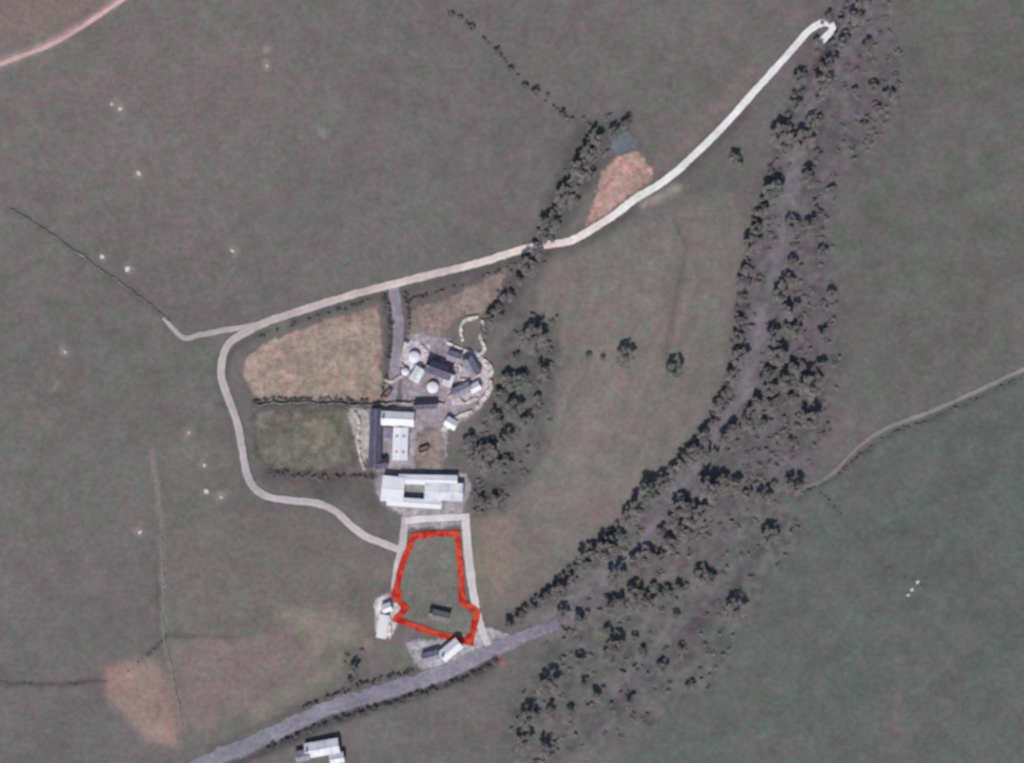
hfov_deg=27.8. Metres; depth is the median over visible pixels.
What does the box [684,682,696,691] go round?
tree
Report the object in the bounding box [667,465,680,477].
tree
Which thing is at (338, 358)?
field
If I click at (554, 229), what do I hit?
tree
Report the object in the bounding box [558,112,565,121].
tree
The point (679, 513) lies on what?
tree
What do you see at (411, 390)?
farmyard
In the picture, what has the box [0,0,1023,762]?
ground
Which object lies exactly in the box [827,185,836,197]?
tree
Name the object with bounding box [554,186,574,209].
tree
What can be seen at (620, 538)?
tree
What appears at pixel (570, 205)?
tree
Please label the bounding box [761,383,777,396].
tree
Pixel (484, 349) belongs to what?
stone wall
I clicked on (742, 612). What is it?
tree
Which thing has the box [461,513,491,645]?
track
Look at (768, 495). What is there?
tree
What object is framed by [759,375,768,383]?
tree
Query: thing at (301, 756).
farm building
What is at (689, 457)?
tree
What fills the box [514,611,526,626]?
tree
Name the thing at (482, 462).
tree
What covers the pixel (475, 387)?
farm building
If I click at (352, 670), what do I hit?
tree
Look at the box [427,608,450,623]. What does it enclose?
cottage
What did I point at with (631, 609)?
tree
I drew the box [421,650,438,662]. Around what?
farm building
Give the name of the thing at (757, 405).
tree
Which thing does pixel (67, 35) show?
track
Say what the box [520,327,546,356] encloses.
tree
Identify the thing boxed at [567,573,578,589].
tree
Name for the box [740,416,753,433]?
tree
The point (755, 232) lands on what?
tree
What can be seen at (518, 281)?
tree
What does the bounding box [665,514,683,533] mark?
tree
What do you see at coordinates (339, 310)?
hedge
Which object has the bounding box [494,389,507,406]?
tree
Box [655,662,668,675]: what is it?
tree
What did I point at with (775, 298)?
tree
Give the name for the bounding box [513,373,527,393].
tree
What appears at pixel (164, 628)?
stone wall
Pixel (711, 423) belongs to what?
tree
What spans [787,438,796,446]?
tree
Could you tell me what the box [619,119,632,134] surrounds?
tree
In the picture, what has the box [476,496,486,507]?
tree
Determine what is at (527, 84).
hedge
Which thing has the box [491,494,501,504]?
tree
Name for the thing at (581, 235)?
track
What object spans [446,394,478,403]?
stone wall
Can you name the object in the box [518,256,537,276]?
tree
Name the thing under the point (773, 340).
tree
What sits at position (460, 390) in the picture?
farm building
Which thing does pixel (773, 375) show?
tree
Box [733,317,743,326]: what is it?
tree
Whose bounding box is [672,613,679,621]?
tree
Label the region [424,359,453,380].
farmhouse
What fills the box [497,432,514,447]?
tree
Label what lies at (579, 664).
tree
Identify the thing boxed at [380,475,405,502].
barn
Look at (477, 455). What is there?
tree
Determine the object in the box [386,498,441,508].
barn
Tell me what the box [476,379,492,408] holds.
stone wall
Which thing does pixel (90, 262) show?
stone wall
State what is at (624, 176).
field
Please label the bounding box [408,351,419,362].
storage tank
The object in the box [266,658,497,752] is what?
hedge
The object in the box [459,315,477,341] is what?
stone wall
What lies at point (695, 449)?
tree
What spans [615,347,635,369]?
tree
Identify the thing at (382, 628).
farm building
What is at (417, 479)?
barn
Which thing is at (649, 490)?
tree
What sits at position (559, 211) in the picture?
tree
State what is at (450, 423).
farm building
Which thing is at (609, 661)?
tree
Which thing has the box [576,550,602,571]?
tree
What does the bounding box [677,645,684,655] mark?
tree
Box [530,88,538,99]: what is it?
tree
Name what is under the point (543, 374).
tree
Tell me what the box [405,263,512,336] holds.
field
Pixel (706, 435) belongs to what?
tree
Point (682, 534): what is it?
tree
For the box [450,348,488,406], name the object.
farmyard
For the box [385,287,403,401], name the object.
track
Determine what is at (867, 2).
tree
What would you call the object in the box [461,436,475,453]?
tree
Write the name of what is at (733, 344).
scrub
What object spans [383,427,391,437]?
farm building
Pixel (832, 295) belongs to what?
tree
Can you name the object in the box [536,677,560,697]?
tree
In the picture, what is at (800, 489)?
tree
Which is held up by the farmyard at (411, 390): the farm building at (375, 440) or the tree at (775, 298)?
the farm building at (375, 440)
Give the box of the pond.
[609,132,639,154]
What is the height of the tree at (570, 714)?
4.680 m
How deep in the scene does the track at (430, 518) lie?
901.03 m
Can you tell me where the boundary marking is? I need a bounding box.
[391,530,480,645]
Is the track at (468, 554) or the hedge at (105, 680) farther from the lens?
the track at (468, 554)
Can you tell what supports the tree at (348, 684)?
on the ground
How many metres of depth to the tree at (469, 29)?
897.94 m
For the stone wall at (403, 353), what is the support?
on the farmyard at (411, 390)
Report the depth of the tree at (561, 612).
898.87 m
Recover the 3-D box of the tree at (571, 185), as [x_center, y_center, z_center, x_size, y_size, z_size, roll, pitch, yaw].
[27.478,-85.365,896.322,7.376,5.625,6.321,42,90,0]
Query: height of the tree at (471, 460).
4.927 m
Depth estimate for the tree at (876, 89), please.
899.37 m
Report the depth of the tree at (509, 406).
894.91 m
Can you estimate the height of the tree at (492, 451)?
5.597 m
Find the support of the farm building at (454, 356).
on the farmyard at (411, 390)
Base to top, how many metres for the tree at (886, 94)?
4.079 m
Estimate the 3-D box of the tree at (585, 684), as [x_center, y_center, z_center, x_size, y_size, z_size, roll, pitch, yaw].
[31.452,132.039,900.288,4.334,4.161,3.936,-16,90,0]
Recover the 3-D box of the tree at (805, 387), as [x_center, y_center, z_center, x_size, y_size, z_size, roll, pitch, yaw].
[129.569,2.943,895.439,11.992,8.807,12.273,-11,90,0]
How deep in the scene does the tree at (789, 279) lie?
897.55 m
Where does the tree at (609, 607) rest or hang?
on the ground
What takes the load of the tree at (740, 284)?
on the ground
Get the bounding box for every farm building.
[294,750,310,762]
[329,752,344,762]
[368,409,382,467]
[375,458,387,469]
[376,614,389,638]
[380,602,392,613]
[381,411,413,426]
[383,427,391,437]
[392,427,408,460]
[408,365,423,383]
[413,401,436,408]
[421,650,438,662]
[442,375,454,387]
[443,416,458,430]
[446,350,462,364]
[450,382,470,398]
[470,381,481,393]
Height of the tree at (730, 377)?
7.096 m
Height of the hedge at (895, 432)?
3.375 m
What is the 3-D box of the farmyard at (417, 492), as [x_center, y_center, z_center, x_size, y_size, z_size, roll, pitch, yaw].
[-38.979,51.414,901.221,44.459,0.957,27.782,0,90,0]
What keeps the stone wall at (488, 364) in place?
on the farmyard at (411, 390)
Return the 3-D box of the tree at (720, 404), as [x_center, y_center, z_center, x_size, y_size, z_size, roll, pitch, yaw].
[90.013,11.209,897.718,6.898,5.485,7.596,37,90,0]
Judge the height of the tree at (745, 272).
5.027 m
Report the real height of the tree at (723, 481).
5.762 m
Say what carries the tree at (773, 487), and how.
on the ground
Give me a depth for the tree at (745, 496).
895.79 m
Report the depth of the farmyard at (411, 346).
900.13 m
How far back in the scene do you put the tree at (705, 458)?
894.80 m
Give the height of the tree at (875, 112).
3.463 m
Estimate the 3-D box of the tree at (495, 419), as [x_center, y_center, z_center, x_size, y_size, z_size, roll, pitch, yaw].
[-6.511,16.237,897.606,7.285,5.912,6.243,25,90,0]
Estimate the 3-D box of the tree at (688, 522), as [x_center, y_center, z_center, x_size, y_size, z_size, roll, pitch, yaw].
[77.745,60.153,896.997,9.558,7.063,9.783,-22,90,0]
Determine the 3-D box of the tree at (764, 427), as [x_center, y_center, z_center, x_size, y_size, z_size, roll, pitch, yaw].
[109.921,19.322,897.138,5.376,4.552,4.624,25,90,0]
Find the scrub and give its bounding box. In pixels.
[343,0,904,762]
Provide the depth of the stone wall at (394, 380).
899.71 m
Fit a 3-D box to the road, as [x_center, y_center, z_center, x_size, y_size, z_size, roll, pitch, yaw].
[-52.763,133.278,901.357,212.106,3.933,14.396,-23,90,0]
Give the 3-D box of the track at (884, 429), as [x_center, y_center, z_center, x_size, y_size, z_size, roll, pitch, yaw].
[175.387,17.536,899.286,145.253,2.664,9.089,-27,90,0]
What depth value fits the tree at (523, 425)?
895.77 m
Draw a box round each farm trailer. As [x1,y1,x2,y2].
[383,387,392,397]
[418,445,430,452]
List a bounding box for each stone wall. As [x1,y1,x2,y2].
[10,208,169,321]
[160,533,183,726]
[252,402,370,405]
[354,412,365,470]
[372,402,443,405]
[385,375,402,382]
[388,602,394,638]
[400,342,406,367]
[421,345,429,360]
[441,410,471,432]
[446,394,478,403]
[447,341,471,352]
[454,364,466,381]
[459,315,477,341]
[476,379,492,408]
[478,320,487,355]
[478,356,493,377]
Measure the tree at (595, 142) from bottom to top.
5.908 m
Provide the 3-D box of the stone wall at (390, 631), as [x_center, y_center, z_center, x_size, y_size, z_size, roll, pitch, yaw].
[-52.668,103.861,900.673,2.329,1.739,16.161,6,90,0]
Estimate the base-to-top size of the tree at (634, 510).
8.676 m
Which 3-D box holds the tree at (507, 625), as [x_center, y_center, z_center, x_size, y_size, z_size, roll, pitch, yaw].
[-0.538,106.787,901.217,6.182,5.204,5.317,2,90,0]
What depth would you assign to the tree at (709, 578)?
895.87 m
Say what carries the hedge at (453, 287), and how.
on the ground
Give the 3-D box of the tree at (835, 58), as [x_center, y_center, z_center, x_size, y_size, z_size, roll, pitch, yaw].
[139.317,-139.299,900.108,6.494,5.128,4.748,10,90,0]
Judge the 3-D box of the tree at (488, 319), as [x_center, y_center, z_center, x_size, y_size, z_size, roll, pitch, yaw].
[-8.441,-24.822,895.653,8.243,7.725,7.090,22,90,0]
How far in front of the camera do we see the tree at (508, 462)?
897.58 m
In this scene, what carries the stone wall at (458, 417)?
on the farmyard at (411, 390)
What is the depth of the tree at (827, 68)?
896.82 m
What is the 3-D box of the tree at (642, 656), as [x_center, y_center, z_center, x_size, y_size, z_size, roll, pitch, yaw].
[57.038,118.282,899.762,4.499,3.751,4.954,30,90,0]
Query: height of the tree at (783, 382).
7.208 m
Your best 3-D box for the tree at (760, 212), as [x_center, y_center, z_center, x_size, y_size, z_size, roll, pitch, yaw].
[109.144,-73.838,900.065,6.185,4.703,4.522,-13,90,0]
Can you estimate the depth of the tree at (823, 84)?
895.55 m
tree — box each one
[346,678,354,687]
[348,662,358,676]
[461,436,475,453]
[466,25,474,33]
[467,453,477,466]
[474,444,488,459]
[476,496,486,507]
[478,454,498,473]
[480,329,490,337]
[483,314,502,331]
[486,442,501,457]
[488,410,501,427]
[490,303,504,319]
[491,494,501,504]
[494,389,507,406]
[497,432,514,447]
[498,458,513,471]
[499,292,514,302]
[499,373,512,391]
[504,399,524,421]
[504,621,516,632]
[511,353,519,362]
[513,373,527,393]
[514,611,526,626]
[514,734,533,755]
[515,276,526,286]
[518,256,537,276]
[518,415,532,433]
[518,711,537,731]
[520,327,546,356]
[529,604,540,613]
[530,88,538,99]
[530,242,543,260]
[532,394,540,405]
[535,227,547,243]
[535,363,548,380]
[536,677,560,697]
[537,217,559,233]
[537,742,550,759]
[538,592,551,608]
[544,706,556,719]
[549,205,563,216]
[551,584,569,599]
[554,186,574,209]
[555,609,568,624]
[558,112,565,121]
[565,197,579,209]
[565,708,573,720]
[566,176,579,193]
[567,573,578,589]
[570,159,590,183]
[573,615,588,628]
[573,658,584,667]
[574,564,584,576]
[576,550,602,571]
[579,141,596,165]
[580,681,588,690]
[585,171,595,180]
[585,354,591,360]
[587,128,603,151]
[591,691,604,702]
[595,542,618,561]
[601,648,615,666]
[602,626,610,638]
[604,600,615,615]
[606,531,626,546]
[606,569,624,590]
[607,127,620,140]
[607,640,624,654]
[614,598,636,614]
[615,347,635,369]
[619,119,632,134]
[620,510,637,529]
[625,586,642,603]
[625,697,636,709]
[627,556,639,574]
[629,499,646,520]
[630,635,638,642]
[635,550,655,566]
[636,597,656,613]
[637,482,660,507]
[637,648,647,659]
[649,583,660,593]
[654,476,669,493]
[655,529,665,541]
[655,588,673,602]
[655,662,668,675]
[656,553,667,565]
[662,537,679,555]
[664,362,683,383]
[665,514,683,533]
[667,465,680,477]
[670,500,690,516]
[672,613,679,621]
[674,585,688,597]
[675,452,697,471]
[676,525,696,543]
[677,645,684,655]
[682,509,700,531]
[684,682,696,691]
[686,443,699,462]
[693,504,713,526]
[693,569,709,587]
[697,429,711,448]
[698,476,719,505]
[700,448,719,464]
[706,574,717,587]
[707,419,719,429]
[711,398,726,416]
[714,474,729,495]
[718,434,734,447]
[720,388,733,398]
[724,599,748,625]
[725,367,741,388]
[726,424,744,440]
[728,152,742,169]
[730,480,742,497]
[731,347,750,369]
[732,331,743,342]
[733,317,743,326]
[736,276,752,290]
[736,294,747,302]
[740,265,754,276]
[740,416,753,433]
[742,235,761,257]
[742,490,752,501]
[745,406,760,421]
[750,223,762,237]
[752,397,768,410]
[755,491,773,504]
[757,207,770,216]
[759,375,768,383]
[760,419,772,430]
[760,528,779,550]
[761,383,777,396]
[762,179,784,209]
[763,366,773,377]
[764,369,776,382]
[765,329,781,346]
[766,399,781,416]
[767,348,788,365]
[769,124,793,151]
[770,481,777,489]
[772,287,787,305]
[778,276,796,289]
[778,375,795,392]
[780,303,800,321]
[783,323,790,332]
[784,218,801,233]
[784,480,803,495]
[785,142,797,152]
[787,258,797,270]
[787,394,799,404]
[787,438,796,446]
[788,325,802,338]
[788,362,805,378]
[789,99,802,110]
[793,72,807,88]
[793,129,816,155]
[799,374,824,402]
[800,170,815,188]
[800,411,821,428]
[804,218,818,236]
[805,114,820,131]
[807,166,815,173]
[813,37,823,46]
[813,361,820,372]
[814,73,833,99]
[817,246,828,259]
[817,329,827,342]
[817,361,827,374]
[819,61,835,76]
[824,12,832,23]
[825,55,839,65]
[826,289,837,301]
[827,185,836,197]
[838,36,851,50]
[848,11,865,25]
[851,87,858,97]
[855,0,871,8]
[859,122,868,128]
[861,39,874,53]
[868,83,879,92]
[873,105,882,116]
[881,90,895,101]
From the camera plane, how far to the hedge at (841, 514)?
897.76 m
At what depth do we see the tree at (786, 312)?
896.46 m
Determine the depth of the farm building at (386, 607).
898.08 m
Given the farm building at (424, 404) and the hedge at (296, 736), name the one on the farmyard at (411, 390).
the farm building at (424, 404)
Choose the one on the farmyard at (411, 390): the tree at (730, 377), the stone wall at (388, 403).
the stone wall at (388, 403)
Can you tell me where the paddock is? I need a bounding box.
[400,529,472,636]
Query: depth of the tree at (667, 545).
895.03 m
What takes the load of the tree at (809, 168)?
on the ground
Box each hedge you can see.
[1,636,165,685]
[252,397,368,404]
[259,299,367,337]
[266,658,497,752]
[267,470,374,481]
[302,669,413,709]
[380,295,393,398]
[403,292,410,343]
[408,263,515,302]
[453,12,574,122]
[803,380,1014,495]
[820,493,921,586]
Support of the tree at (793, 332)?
on the ground
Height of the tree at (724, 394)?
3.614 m
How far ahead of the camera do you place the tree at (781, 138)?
896.43 m
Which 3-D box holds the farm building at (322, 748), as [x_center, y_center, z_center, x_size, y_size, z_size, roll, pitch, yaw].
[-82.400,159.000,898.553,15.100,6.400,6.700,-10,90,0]
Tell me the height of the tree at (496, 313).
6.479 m
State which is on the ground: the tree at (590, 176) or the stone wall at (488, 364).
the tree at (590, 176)
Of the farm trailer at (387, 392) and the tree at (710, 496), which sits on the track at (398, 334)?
the farm trailer at (387, 392)
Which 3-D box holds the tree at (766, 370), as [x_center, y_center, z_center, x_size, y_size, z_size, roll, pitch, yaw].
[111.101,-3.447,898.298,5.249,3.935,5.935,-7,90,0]
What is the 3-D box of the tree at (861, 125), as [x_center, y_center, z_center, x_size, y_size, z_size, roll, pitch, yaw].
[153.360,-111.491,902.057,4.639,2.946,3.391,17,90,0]
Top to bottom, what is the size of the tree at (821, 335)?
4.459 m
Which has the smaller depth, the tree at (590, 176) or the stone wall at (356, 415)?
the tree at (590, 176)
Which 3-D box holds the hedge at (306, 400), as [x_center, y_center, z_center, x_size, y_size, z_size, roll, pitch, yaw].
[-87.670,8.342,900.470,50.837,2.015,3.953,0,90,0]
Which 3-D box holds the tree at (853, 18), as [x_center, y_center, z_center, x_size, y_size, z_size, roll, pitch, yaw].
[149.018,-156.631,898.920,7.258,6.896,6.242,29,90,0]
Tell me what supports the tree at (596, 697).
on the ground
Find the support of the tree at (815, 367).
on the ground
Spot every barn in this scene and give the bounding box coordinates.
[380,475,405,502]
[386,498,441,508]
[399,474,457,484]
[424,483,462,501]
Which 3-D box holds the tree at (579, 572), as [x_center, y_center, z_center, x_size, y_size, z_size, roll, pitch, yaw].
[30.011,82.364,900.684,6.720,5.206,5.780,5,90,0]
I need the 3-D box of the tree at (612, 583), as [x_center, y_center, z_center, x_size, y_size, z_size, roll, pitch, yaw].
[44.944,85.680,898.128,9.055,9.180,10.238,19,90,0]
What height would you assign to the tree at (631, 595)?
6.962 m
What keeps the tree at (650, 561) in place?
on the ground
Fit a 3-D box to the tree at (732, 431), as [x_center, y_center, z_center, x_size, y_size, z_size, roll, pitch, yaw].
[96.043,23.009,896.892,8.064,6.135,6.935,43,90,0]
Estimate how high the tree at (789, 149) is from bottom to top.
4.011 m
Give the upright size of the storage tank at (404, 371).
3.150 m
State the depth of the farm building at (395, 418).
897.11 m
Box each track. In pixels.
[0,0,123,65]
[163,316,255,340]
[217,19,835,553]
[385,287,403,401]
[391,517,407,602]
[405,514,464,523]
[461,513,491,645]
[774,367,1023,498]
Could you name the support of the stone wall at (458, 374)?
on the farmyard at (411, 390)
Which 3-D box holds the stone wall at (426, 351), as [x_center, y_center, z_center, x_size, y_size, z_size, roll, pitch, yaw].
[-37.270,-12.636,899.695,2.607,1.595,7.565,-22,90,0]
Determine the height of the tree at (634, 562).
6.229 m
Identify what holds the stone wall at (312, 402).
on the ground
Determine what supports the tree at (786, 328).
on the ground
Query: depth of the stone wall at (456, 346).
898.75 m
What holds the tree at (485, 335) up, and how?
on the ground
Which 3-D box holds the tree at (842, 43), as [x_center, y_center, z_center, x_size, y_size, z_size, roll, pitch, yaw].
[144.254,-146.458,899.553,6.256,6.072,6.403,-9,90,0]
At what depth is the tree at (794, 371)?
895.54 m
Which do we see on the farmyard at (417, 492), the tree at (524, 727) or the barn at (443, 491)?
the barn at (443, 491)
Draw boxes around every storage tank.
[401,368,408,375]
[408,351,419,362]
[427,382,437,392]
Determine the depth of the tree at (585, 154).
892.59 m
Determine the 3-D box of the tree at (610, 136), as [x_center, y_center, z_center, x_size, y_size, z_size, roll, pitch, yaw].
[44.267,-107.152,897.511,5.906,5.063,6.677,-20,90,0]
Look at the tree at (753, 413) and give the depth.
895.99 m
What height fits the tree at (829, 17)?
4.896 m
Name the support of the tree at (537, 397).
on the ground
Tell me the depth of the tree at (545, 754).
896.04 m
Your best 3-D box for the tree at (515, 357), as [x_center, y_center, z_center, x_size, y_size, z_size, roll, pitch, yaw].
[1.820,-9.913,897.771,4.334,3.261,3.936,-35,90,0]
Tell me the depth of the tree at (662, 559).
897.00 m
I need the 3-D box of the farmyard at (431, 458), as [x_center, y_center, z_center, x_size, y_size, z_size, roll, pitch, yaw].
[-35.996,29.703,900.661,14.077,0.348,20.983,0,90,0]
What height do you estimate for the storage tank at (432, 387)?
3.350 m
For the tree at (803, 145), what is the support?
on the ground
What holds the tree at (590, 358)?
on the ground
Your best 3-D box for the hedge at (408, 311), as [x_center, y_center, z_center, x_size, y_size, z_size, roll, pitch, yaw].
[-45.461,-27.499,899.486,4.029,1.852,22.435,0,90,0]
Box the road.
[189,588,600,762]
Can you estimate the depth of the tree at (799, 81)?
897.62 m
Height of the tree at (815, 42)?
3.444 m
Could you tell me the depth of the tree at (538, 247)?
892.97 m
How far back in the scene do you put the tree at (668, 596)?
897.17 m
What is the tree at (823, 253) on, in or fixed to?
on the ground
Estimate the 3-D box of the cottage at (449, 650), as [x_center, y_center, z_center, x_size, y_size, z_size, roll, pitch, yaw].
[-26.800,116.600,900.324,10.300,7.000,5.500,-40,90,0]
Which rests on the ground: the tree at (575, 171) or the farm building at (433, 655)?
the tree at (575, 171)
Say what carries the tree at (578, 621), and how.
on the ground
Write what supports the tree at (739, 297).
on the ground
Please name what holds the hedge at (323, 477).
on the ground
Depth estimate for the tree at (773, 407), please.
894.76 m
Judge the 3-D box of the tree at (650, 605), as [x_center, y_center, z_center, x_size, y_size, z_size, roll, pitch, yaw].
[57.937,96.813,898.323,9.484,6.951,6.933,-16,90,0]
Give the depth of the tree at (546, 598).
898.64 m
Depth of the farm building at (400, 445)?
897.32 m
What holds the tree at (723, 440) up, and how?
on the ground
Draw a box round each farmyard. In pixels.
[347,407,369,465]
[368,333,490,474]
[373,469,471,529]
[373,593,400,637]
[403,340,434,369]
[405,634,474,669]
[414,427,444,470]
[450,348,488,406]
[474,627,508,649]
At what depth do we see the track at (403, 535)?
900.84 m
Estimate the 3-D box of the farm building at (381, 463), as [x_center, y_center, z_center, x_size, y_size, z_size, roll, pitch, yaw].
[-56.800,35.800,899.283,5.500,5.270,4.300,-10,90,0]
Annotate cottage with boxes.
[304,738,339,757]
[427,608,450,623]
[438,638,462,661]
[461,355,481,378]
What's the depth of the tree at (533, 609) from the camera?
900.52 m
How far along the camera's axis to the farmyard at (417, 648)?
902.27 m
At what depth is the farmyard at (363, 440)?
900.90 m
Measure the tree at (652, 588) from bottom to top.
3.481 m
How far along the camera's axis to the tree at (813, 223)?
897.96 m
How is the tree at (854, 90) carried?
on the ground
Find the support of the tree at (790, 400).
on the ground
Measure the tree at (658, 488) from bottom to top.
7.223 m
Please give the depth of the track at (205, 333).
901.54 m
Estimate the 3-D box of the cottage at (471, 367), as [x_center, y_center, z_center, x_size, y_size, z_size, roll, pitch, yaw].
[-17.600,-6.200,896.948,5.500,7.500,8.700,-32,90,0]
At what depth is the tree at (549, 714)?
897.97 m
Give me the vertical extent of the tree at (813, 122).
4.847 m
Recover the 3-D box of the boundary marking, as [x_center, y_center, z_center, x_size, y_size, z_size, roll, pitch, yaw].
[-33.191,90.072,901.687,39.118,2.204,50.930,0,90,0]
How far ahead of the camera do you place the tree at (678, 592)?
896.48 m
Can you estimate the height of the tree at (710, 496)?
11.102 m
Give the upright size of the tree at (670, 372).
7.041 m
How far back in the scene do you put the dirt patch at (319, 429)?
901.07 m
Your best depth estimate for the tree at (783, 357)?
894.59 m
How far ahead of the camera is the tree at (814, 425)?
891.97 m
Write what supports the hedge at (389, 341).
on the ground
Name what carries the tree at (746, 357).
on the ground
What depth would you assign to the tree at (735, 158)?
897.41 m
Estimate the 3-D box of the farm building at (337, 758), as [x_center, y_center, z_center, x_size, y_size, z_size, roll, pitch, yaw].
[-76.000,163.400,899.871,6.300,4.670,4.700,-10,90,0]
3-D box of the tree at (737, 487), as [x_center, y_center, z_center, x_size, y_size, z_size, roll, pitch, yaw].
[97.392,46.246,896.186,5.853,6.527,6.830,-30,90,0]
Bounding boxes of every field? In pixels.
[241,304,391,403]
[250,406,357,471]
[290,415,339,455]
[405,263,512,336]
[585,151,653,226]
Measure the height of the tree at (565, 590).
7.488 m
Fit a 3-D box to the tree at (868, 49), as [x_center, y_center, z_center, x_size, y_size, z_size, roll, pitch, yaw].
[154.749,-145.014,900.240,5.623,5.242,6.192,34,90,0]
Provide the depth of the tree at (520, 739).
896.26 m
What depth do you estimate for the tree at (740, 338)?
896.86 m
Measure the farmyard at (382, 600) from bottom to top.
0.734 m
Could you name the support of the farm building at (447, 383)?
on the farmyard at (411, 390)
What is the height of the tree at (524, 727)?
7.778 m
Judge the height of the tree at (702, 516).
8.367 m
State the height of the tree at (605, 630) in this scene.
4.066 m
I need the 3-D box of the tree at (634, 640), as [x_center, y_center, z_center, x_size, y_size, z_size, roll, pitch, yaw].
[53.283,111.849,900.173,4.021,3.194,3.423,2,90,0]
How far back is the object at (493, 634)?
903.23 m
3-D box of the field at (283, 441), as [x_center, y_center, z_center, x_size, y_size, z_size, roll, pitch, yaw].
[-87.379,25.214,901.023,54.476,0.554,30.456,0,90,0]
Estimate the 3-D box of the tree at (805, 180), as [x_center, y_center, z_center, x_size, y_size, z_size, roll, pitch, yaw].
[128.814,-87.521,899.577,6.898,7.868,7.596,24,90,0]
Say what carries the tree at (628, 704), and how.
on the ground
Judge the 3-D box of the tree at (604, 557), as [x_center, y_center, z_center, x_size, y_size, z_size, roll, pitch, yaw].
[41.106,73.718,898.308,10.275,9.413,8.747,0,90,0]
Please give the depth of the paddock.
901.72 m
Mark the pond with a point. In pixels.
(622, 143)
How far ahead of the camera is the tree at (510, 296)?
895.43 m
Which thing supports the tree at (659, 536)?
on the ground
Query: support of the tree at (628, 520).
on the ground
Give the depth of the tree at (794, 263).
898.59 m
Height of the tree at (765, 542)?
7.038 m
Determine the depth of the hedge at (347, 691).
899.87 m
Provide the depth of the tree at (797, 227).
898.34 m
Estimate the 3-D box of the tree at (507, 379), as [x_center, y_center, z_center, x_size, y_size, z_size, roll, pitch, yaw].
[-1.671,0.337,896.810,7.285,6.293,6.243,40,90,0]
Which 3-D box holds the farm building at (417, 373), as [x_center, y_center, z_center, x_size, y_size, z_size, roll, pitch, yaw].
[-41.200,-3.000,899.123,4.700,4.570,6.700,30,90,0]
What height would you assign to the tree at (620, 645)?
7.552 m
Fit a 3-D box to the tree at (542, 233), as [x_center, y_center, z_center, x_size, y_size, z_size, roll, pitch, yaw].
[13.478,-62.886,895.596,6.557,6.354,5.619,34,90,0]
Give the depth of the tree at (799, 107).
898.63 m
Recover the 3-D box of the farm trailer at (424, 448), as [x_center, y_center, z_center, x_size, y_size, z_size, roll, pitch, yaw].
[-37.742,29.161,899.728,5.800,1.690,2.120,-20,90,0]
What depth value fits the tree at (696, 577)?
895.80 m
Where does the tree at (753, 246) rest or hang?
on the ground
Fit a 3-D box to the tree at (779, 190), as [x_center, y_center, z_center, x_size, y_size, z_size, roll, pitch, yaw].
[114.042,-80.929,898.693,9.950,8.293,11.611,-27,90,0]
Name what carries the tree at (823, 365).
on the ground

